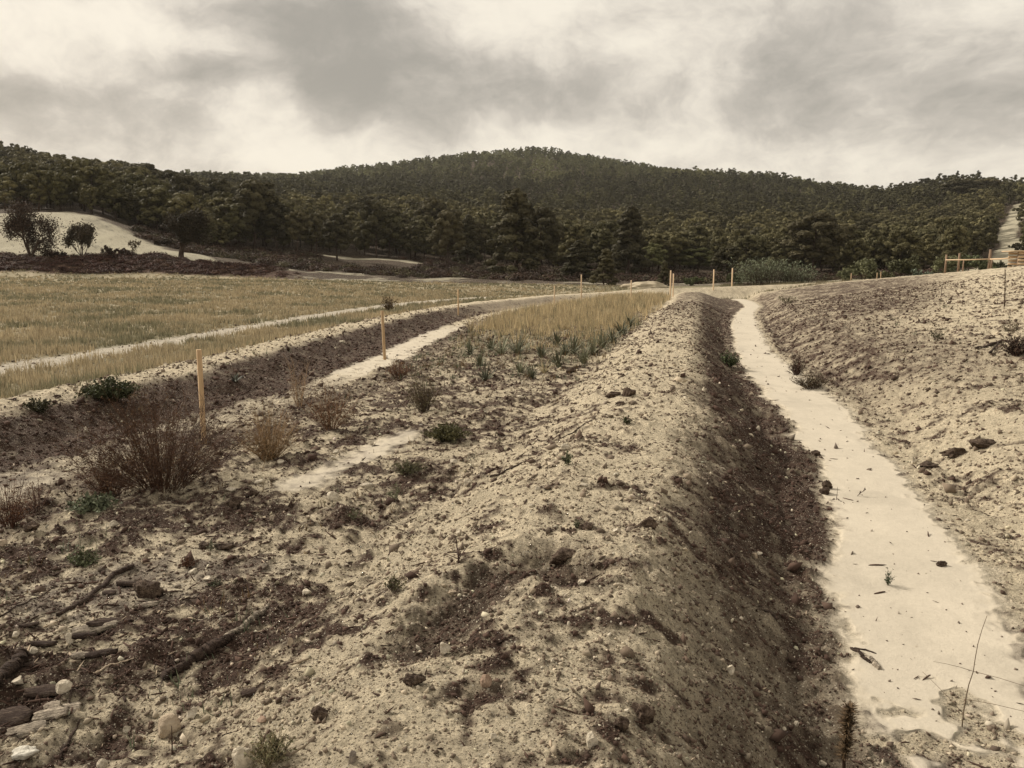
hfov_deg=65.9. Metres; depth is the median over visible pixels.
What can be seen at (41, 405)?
cushion bush
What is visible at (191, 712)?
stone
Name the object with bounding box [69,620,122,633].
bark piece
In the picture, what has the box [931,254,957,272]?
shrub
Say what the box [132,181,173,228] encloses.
pine tree
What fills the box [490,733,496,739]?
stone
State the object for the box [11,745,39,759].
pale stone
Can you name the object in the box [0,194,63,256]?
almond tree
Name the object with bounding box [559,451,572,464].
weed
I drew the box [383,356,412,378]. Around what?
dry bush
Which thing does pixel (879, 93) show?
sky
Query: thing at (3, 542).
stone
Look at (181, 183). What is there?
pine tree
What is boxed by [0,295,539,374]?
dirt path
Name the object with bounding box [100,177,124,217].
pine tree
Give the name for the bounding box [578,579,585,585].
stone
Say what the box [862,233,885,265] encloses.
pine tree
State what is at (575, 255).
pine tree
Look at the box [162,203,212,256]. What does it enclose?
almond tree
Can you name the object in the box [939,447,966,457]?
earth clod
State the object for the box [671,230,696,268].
pine tree
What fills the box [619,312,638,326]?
strap leaved plant
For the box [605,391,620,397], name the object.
earth clod
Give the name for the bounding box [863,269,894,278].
shrub
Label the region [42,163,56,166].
pine tree
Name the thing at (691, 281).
shrub
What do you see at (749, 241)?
pine tree
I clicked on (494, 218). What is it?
pine tree
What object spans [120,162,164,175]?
pine tree
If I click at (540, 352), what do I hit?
strap leaved plant
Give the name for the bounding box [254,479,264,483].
stone
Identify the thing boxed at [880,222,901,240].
pine tree
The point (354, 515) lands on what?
weed
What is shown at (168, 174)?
pine tree
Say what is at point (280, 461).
stone
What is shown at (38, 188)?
pine tree
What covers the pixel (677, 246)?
pine tree
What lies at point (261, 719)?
stone
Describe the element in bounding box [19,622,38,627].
bark piece
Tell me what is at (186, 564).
weed
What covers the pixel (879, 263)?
pine tree
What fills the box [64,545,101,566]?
weed
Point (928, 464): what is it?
earth clod
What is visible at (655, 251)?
pine tree
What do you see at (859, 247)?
pine tree
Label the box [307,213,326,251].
pine tree
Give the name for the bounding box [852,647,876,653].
wood splinter
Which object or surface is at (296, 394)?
dry bush
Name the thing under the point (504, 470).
thin stick
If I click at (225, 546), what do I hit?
earth clod
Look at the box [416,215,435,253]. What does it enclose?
pine tree
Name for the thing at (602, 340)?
strap leaved plant
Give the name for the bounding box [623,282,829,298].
earth bank
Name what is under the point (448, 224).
pine tree
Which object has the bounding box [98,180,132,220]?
pine tree
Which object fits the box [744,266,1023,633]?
earth bank
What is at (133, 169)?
pine tree
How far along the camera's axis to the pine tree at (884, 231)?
166.38 m
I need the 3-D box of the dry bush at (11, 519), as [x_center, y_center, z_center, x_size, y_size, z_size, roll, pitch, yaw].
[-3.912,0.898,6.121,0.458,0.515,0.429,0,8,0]
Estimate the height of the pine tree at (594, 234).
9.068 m
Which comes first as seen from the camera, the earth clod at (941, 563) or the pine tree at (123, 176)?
the earth clod at (941, 563)
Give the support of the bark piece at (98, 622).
on the ground at (54, 728)
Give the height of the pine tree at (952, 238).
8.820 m
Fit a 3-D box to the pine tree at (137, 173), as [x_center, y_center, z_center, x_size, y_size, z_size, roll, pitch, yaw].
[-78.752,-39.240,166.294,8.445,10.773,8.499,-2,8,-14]
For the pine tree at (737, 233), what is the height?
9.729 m
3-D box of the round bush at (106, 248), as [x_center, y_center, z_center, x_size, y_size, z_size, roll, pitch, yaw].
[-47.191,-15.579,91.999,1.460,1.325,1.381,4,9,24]
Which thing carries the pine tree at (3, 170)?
on the hills
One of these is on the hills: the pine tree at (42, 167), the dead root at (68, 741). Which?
the pine tree at (42, 167)
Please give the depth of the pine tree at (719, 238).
169.02 m
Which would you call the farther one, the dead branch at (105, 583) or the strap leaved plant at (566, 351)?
the strap leaved plant at (566, 351)
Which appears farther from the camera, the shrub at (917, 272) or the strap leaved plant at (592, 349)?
the shrub at (917, 272)
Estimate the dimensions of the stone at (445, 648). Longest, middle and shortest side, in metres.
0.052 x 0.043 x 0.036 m
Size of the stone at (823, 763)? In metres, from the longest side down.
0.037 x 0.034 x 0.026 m
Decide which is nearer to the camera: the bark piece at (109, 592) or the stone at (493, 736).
the stone at (493, 736)
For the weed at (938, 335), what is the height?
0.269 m
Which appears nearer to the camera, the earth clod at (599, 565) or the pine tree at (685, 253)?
the earth clod at (599, 565)
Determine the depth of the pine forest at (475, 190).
472.74 m
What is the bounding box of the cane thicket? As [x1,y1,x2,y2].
[725,256,824,285]
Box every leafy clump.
[719,349,741,366]
[786,353,808,374]
[790,372,833,388]
[995,334,1023,356]
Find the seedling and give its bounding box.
[884,567,896,584]
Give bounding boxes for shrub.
[683,276,705,285]
[725,272,746,284]
[836,266,853,280]
[847,257,877,279]
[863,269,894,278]
[885,254,920,276]
[911,268,941,275]
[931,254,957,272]
[949,254,998,271]
[992,260,1005,267]
[1008,241,1023,249]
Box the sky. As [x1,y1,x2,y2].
[0,0,1023,189]
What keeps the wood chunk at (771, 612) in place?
on the earth berm at (649, 568)
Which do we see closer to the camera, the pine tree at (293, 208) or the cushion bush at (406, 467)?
the cushion bush at (406, 467)
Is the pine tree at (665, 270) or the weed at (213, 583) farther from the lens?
the pine tree at (665, 270)
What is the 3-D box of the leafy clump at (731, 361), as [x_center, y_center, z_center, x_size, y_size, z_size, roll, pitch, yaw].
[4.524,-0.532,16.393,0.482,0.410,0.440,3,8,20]
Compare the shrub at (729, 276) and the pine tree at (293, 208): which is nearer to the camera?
the shrub at (729, 276)
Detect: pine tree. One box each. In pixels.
[0,162,30,207]
[0,166,7,184]
[5,159,28,205]
[8,161,39,207]
[20,167,49,210]
[36,164,49,205]
[41,169,73,210]
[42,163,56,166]
[61,158,97,211]
[65,158,97,208]
[70,166,108,214]
[86,169,115,214]
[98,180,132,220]
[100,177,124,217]
[112,168,122,176]
[112,171,135,220]
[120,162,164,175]
[122,166,146,175]
[122,173,150,222]
[131,179,149,226]
[132,171,144,219]
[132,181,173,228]
[135,174,159,222]
[137,186,172,230]
[144,166,151,176]
[156,170,179,179]
[161,192,214,241]
[168,174,206,195]
[195,193,213,206]
[201,178,233,196]
[203,196,232,241]
[208,203,246,246]
[212,191,242,212]
[223,179,281,248]
[230,203,245,242]
[255,198,290,248]
[275,211,291,251]
[279,200,300,246]
[284,210,313,253]
[300,210,322,250]
[302,201,313,212]
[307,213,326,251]
[321,213,352,260]
[341,204,362,215]
[345,211,362,239]
[359,199,396,257]
[377,213,404,256]
[386,208,408,253]
[402,217,432,256]
[406,209,413,222]
[411,196,447,222]
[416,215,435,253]
[426,209,466,268]
[451,214,483,264]
[469,221,488,261]
[478,218,499,261]
[484,188,544,273]
[491,212,500,231]
[523,207,564,270]
[537,231,549,266]
[556,219,585,266]
[556,224,589,265]
[557,240,594,278]
[558,232,589,264]
[582,224,594,262]
[585,228,612,262]
[589,220,619,250]
[589,229,615,261]
[589,248,618,284]
[608,236,627,265]
[611,204,652,273]
[636,231,670,269]
[643,243,668,272]
[656,230,672,265]
[656,261,669,285]
[663,232,689,270]
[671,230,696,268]
[679,247,713,272]
[682,234,713,271]
[684,225,711,267]
[707,235,728,267]
[709,227,730,255]
[710,245,741,275]
[727,228,749,269]
[733,234,763,271]
[746,235,773,266]
[750,227,762,235]
[759,227,777,269]
[764,224,791,257]
[765,233,796,270]
[779,212,850,271]
[796,229,840,272]
[839,223,856,269]
[841,239,870,267]
[851,228,865,239]
[852,218,879,230]
[860,227,889,264]
[861,240,884,266]
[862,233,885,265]
[865,223,886,229]
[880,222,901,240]
[880,227,896,242]
[883,228,923,260]
[898,221,919,238]
[913,228,936,259]
[917,219,928,225]
[918,234,935,266]
[926,215,949,234]
[934,216,963,228]
[934,218,972,255]
[936,225,972,258]
[938,223,968,258]
[939,178,984,198]
[974,178,1005,188]
[982,213,996,243]
[1019,227,1023,244]
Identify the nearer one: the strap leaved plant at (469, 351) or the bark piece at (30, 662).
the bark piece at (30, 662)
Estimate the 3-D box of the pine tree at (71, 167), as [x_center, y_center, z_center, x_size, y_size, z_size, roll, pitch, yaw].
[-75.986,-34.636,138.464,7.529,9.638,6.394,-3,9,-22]
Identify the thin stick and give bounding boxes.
[0,586,54,616]
[490,457,532,476]
[545,420,590,444]
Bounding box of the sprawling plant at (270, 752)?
[244,727,296,767]
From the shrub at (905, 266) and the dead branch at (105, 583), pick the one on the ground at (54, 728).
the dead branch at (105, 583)
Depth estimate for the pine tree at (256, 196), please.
144.52 m
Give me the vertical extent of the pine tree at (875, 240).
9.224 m
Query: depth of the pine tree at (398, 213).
169.89 m
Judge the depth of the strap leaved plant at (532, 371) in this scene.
14.09 m
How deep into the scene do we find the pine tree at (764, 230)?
172.19 m
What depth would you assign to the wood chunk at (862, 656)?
4.14 m
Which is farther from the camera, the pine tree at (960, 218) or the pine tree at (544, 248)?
the pine tree at (960, 218)
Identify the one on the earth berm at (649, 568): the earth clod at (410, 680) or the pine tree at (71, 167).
the earth clod at (410, 680)
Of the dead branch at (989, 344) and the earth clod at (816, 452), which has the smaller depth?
the earth clod at (816, 452)
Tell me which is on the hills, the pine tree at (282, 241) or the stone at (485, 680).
the pine tree at (282, 241)
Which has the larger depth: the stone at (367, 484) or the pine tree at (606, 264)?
the pine tree at (606, 264)
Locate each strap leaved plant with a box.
[462,339,478,353]
[469,352,496,365]
[470,361,500,380]
[475,337,499,350]
[477,336,519,354]
[502,327,533,353]
[503,359,530,371]
[517,366,541,378]
[533,342,550,357]
[542,346,571,366]
[546,329,567,345]
[552,331,587,353]
[554,341,576,355]
[567,341,597,363]
[577,332,610,354]
[591,324,616,347]
[600,324,632,341]
[611,320,631,334]
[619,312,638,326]
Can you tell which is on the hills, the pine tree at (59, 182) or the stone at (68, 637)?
the pine tree at (59, 182)
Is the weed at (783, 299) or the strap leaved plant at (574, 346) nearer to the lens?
the strap leaved plant at (574, 346)
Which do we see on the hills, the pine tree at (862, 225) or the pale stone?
the pine tree at (862, 225)
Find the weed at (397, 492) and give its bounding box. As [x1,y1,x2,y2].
[385,482,403,500]
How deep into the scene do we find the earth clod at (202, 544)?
5.49 m
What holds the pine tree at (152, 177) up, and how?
on the hills
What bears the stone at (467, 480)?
on the earth berm at (649, 568)
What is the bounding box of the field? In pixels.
[0,270,620,397]
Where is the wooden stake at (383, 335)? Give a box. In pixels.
[381,311,385,359]
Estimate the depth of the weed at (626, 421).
7.49 m
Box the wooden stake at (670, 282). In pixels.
[669,270,671,295]
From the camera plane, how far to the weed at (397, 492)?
6.36 m
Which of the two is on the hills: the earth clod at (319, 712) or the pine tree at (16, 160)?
the pine tree at (16, 160)
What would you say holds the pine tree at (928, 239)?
on the hills
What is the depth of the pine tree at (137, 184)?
144.29 m
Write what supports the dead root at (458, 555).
on the earth berm at (649, 568)
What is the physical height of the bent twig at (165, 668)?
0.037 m
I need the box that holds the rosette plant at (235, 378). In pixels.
[230,372,241,381]
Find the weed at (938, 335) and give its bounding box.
[930,329,943,340]
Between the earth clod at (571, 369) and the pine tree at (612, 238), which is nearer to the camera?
the earth clod at (571, 369)
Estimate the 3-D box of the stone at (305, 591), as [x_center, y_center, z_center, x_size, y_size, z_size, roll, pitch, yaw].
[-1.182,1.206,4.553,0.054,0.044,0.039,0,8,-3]
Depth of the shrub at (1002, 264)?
102.33 m
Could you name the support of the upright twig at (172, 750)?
on the earth berm at (649, 568)
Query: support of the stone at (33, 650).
on the ground at (54, 728)
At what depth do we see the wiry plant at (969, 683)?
3.53 m
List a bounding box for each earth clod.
[23,521,39,531]
[133,579,164,598]
[198,541,208,549]
[214,542,234,549]
[224,497,241,507]
[249,489,258,495]
[310,705,327,720]
[402,673,425,686]
[549,547,575,564]
[566,367,575,372]
[580,522,592,529]
[596,562,602,569]
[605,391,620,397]
[613,715,629,731]
[622,387,635,396]
[632,702,655,724]
[638,516,657,528]
[810,450,820,455]
[819,487,829,494]
[822,480,832,488]
[917,460,939,468]
[936,561,946,566]
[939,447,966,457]
[967,438,995,448]
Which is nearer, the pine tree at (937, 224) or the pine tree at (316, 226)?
the pine tree at (316, 226)
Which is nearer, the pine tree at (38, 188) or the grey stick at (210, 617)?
the grey stick at (210, 617)
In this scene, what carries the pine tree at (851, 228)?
on the hills
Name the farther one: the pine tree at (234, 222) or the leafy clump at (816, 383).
the pine tree at (234, 222)
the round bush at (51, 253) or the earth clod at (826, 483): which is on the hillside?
the round bush at (51, 253)
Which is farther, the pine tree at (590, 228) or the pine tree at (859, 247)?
the pine tree at (590, 228)
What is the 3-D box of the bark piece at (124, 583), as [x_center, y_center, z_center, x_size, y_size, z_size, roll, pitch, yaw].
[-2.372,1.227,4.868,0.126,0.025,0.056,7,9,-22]
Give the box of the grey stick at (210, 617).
[198,613,234,620]
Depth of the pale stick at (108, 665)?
3.78 m
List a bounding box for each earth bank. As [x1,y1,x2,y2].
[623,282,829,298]
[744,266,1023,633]
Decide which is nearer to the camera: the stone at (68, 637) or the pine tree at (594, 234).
the stone at (68, 637)
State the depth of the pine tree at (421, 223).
165.23 m
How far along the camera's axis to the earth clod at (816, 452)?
8.74 m
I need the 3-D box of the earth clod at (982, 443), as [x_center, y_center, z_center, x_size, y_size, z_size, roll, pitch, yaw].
[4.863,0.622,8.152,0.285,0.118,0.178,2,8,12]
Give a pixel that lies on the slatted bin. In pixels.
(1018, 253)
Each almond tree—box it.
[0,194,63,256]
[58,219,97,255]
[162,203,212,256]
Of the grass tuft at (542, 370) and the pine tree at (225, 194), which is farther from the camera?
the pine tree at (225, 194)
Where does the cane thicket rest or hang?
on the hills
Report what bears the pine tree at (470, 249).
on the hills
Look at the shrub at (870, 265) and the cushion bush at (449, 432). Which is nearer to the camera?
the cushion bush at (449, 432)
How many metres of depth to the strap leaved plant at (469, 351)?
18.66 m
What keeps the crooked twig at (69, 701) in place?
on the ground at (54, 728)
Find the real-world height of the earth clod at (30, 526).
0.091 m
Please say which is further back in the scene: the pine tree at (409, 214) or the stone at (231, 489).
the pine tree at (409, 214)
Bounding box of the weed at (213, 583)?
[206,576,223,586]
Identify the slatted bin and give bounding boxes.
[1002,250,1023,266]
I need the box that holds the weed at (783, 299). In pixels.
[778,296,796,302]
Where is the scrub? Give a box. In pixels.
[0,250,314,277]
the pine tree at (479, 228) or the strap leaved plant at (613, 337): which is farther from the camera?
the pine tree at (479, 228)
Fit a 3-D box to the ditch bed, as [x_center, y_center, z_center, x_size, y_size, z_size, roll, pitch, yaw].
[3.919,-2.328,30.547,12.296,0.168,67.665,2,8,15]
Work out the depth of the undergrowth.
115.59 m
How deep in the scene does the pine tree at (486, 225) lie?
168.31 m
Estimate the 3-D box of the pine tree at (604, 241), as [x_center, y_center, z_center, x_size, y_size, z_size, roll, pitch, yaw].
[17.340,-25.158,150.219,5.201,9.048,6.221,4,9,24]
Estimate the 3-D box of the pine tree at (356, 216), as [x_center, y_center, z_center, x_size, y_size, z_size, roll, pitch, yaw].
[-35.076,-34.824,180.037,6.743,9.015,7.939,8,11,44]
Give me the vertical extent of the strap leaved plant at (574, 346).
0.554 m
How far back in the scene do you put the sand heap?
78.25 m
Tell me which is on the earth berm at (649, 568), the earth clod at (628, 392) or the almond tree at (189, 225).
the earth clod at (628, 392)
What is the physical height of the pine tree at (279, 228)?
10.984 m
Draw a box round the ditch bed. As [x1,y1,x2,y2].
[0,299,1023,767]
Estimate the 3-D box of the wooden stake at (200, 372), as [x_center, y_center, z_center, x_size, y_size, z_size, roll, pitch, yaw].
[-3.622,0.280,9.232,0.053,1.371,0.053,-5,9,-31]
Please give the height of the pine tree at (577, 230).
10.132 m
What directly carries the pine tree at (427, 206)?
on the hills
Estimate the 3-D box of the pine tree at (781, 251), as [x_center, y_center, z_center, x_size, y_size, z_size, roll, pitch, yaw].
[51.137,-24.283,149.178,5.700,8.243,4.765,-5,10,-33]
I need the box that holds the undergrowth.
[128,221,1023,283]
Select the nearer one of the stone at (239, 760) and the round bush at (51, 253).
the stone at (239, 760)
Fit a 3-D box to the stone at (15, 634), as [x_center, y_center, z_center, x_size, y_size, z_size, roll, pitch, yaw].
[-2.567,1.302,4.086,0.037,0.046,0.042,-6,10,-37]
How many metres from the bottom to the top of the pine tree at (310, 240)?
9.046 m
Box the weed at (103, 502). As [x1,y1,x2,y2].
[63,491,125,514]
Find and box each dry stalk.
[308,368,333,396]
[1003,270,1006,305]
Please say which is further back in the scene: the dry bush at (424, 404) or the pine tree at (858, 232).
the pine tree at (858, 232)
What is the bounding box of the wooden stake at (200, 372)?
[196,349,206,443]
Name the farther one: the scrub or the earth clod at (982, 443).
the scrub
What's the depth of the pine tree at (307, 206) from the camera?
187.93 m
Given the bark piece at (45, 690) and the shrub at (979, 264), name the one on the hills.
the shrub at (979, 264)
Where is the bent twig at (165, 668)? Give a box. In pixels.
[159,653,175,692]
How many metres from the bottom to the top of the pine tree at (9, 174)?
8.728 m
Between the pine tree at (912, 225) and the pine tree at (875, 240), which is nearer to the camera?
the pine tree at (875, 240)
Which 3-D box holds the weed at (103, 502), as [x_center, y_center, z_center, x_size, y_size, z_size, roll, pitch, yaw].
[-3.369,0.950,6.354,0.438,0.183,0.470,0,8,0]
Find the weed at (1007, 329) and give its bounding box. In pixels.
[1002,314,1019,333]
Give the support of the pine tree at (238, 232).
on the hills
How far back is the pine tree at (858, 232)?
152.85 m
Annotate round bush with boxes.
[47,250,66,255]
[100,245,112,252]
[105,247,130,255]
[151,239,173,245]
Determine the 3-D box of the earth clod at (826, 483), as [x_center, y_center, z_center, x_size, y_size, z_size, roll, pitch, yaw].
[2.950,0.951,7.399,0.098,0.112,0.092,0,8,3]
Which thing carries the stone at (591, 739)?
on the earth berm at (649, 568)
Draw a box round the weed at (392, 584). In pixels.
[384,574,405,591]
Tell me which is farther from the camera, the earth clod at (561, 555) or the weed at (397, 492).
the weed at (397, 492)
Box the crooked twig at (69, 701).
[50,684,92,721]
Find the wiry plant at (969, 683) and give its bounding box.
[924,616,1023,726]
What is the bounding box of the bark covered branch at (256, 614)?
[223,603,269,635]
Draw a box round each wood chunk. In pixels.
[758,605,776,619]
[850,647,871,662]
[862,652,881,669]
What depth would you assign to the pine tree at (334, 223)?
142.88 m
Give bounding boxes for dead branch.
[55,564,134,616]
[975,340,1006,348]
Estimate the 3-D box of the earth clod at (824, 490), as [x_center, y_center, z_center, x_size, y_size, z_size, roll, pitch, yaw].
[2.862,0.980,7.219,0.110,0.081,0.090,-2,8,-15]
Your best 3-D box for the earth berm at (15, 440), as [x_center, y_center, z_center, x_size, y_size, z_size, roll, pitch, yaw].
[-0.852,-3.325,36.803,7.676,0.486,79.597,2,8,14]
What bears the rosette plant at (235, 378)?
on the earth berm at (15, 440)
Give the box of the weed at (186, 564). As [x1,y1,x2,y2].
[178,556,198,568]
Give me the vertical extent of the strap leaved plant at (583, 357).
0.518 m
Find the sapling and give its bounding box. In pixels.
[127,239,140,253]
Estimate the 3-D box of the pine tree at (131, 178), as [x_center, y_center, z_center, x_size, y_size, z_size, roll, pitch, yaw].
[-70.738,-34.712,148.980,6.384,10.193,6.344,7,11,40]
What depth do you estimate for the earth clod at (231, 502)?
6.39 m
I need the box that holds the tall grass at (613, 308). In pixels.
[417,289,673,361]
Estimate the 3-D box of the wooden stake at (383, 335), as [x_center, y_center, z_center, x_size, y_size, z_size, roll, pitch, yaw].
[-2.992,-1.011,18.419,0.059,1.395,0.058,-5,9,-22]
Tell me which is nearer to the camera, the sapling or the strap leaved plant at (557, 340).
the strap leaved plant at (557, 340)
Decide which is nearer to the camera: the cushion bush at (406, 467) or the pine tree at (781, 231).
the cushion bush at (406, 467)
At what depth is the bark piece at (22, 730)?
3.22 m
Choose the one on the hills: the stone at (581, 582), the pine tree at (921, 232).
the pine tree at (921, 232)
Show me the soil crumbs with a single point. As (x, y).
(588, 708)
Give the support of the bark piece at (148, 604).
on the ground at (54, 728)
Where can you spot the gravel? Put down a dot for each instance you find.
(484, 614)
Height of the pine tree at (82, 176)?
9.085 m
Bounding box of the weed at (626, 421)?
[622,415,631,424]
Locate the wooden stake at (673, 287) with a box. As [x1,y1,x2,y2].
[672,274,673,296]
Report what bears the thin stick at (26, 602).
on the ground at (54, 728)
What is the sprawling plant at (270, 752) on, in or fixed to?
on the earth berm at (649, 568)
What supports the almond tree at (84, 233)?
on the hillside
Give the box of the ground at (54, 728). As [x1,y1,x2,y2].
[0,298,1023,767]
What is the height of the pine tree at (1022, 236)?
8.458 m
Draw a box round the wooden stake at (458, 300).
[457,289,458,314]
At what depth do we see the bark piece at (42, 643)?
3.96 m
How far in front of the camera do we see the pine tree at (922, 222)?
204.79 m
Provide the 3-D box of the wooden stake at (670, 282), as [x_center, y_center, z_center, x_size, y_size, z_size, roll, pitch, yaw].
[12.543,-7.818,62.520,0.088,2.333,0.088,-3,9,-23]
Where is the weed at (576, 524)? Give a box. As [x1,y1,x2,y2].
[573,518,579,527]
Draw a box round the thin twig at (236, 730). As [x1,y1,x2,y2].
[222,725,259,735]
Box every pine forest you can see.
[0,140,1023,217]
[0,143,1023,270]
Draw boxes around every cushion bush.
[22,397,54,413]
[74,376,142,402]
[386,459,426,474]
[421,421,472,442]
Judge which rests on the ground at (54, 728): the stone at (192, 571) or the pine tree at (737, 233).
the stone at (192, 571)
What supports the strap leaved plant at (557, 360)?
on the ground at (54, 728)
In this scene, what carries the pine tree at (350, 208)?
on the hills
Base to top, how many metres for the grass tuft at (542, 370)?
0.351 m
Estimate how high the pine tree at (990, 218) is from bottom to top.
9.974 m
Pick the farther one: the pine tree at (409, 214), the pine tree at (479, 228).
the pine tree at (409, 214)
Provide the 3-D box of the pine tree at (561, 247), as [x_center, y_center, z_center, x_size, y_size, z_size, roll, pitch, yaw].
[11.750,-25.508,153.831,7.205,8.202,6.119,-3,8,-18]
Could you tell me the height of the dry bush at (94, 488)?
0.637 m
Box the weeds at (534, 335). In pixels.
[0,295,1023,748]
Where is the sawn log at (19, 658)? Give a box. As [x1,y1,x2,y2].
[0,645,29,686]
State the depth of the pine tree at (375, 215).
154.88 m
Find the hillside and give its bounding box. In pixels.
[0,212,216,264]
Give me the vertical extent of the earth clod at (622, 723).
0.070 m
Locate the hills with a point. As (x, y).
(1009, 233)
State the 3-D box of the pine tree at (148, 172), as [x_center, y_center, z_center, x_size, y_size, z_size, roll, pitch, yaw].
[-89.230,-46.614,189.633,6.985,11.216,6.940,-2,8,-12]
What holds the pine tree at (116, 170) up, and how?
on the hills
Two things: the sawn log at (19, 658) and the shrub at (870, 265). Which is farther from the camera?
the shrub at (870, 265)
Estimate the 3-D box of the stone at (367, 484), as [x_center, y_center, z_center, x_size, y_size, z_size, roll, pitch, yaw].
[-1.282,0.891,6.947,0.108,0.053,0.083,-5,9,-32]
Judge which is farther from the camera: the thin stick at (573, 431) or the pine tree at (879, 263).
the pine tree at (879, 263)
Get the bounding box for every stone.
[0,539,7,546]
[11,675,23,683]
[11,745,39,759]
[12,631,19,638]
[29,646,37,653]
[56,679,72,693]
[65,632,74,644]
[96,758,107,767]
[109,520,118,527]
[123,726,130,733]
[158,713,180,738]
[186,707,197,719]
[188,568,197,574]
[203,576,211,580]
[225,487,235,491]
[232,746,253,767]
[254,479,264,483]
[256,716,265,722]
[277,459,283,464]
[287,637,293,648]
[302,588,310,594]
[327,491,339,500]
[348,750,355,763]
[360,482,372,487]
[440,642,450,654]
[464,478,471,486]
[480,674,491,687]
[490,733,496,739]
[560,443,569,450]
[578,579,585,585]
[586,731,597,748]
[726,665,734,675]
[819,760,826,766]
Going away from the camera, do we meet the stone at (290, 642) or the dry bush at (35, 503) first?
the stone at (290, 642)
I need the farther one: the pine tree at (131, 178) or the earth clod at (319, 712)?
the pine tree at (131, 178)
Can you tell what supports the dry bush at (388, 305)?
on the field
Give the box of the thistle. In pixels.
[832,700,860,767]
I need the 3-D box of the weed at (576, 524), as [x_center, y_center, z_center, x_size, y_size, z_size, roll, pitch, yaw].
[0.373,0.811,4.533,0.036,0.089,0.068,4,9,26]
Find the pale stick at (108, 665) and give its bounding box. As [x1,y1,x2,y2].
[86,657,136,673]
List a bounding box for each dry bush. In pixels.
[0,467,43,529]
[21,473,59,512]
[40,374,261,500]
[61,438,147,500]
[228,398,305,462]
[284,356,318,406]
[298,376,362,430]
[381,292,398,310]
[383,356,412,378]
[404,369,447,412]
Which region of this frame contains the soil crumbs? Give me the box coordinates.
[0,272,1023,767]
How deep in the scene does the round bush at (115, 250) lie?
90.38 m
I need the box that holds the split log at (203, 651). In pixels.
[160,632,234,680]
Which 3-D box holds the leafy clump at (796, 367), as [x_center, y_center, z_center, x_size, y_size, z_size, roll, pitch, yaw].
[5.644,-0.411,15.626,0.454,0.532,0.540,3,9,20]
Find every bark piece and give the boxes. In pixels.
[0,705,32,726]
[5,720,49,738]
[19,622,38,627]
[23,661,42,666]
[23,684,57,698]
[30,640,57,646]
[32,706,69,721]
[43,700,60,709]
[61,701,81,711]
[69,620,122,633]
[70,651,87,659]
[72,632,96,639]
[85,648,116,658]
[86,617,133,626]
[102,589,116,595]
[116,581,136,586]
[135,600,160,608]
[240,686,256,697]
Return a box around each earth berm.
[0,290,629,474]
[105,292,884,767]
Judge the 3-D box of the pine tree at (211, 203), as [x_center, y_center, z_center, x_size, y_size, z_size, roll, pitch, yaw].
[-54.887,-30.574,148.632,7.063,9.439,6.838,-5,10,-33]
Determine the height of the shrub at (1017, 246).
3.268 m
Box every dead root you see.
[60,719,79,759]
[444,537,474,562]
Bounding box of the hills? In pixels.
[0,156,1023,290]
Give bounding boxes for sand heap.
[621,281,667,288]
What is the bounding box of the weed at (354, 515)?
[346,508,362,520]
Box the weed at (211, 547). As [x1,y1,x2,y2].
[206,538,216,550]
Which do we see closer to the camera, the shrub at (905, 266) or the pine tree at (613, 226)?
the shrub at (905, 266)
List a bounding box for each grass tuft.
[457,314,488,331]
[536,356,556,372]
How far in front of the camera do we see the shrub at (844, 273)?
82.67 m
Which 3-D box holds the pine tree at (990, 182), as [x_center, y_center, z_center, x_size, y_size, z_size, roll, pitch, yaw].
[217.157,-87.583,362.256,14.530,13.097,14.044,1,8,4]
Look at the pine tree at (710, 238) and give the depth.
174.02 m
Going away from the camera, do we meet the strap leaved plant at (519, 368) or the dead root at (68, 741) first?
the dead root at (68, 741)
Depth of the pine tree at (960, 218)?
183.04 m
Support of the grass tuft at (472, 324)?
on the ground at (54, 728)
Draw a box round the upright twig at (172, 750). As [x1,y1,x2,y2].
[171,726,181,754]
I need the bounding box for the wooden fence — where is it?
[944,249,1016,272]
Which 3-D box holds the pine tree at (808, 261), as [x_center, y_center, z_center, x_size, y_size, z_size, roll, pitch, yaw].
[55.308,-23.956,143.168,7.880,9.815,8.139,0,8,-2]
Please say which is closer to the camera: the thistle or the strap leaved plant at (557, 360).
the thistle
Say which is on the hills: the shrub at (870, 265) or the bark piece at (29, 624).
the shrub at (870, 265)
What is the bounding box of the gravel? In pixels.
[0,278,1023,767]
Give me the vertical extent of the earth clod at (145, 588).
0.125 m
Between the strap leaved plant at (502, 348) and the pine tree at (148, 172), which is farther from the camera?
the pine tree at (148, 172)
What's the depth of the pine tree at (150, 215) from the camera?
133.10 m
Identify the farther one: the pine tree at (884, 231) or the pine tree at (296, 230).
the pine tree at (884, 231)
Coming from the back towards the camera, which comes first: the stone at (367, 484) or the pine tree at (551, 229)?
the pine tree at (551, 229)
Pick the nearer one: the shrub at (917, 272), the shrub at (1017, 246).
the shrub at (917, 272)

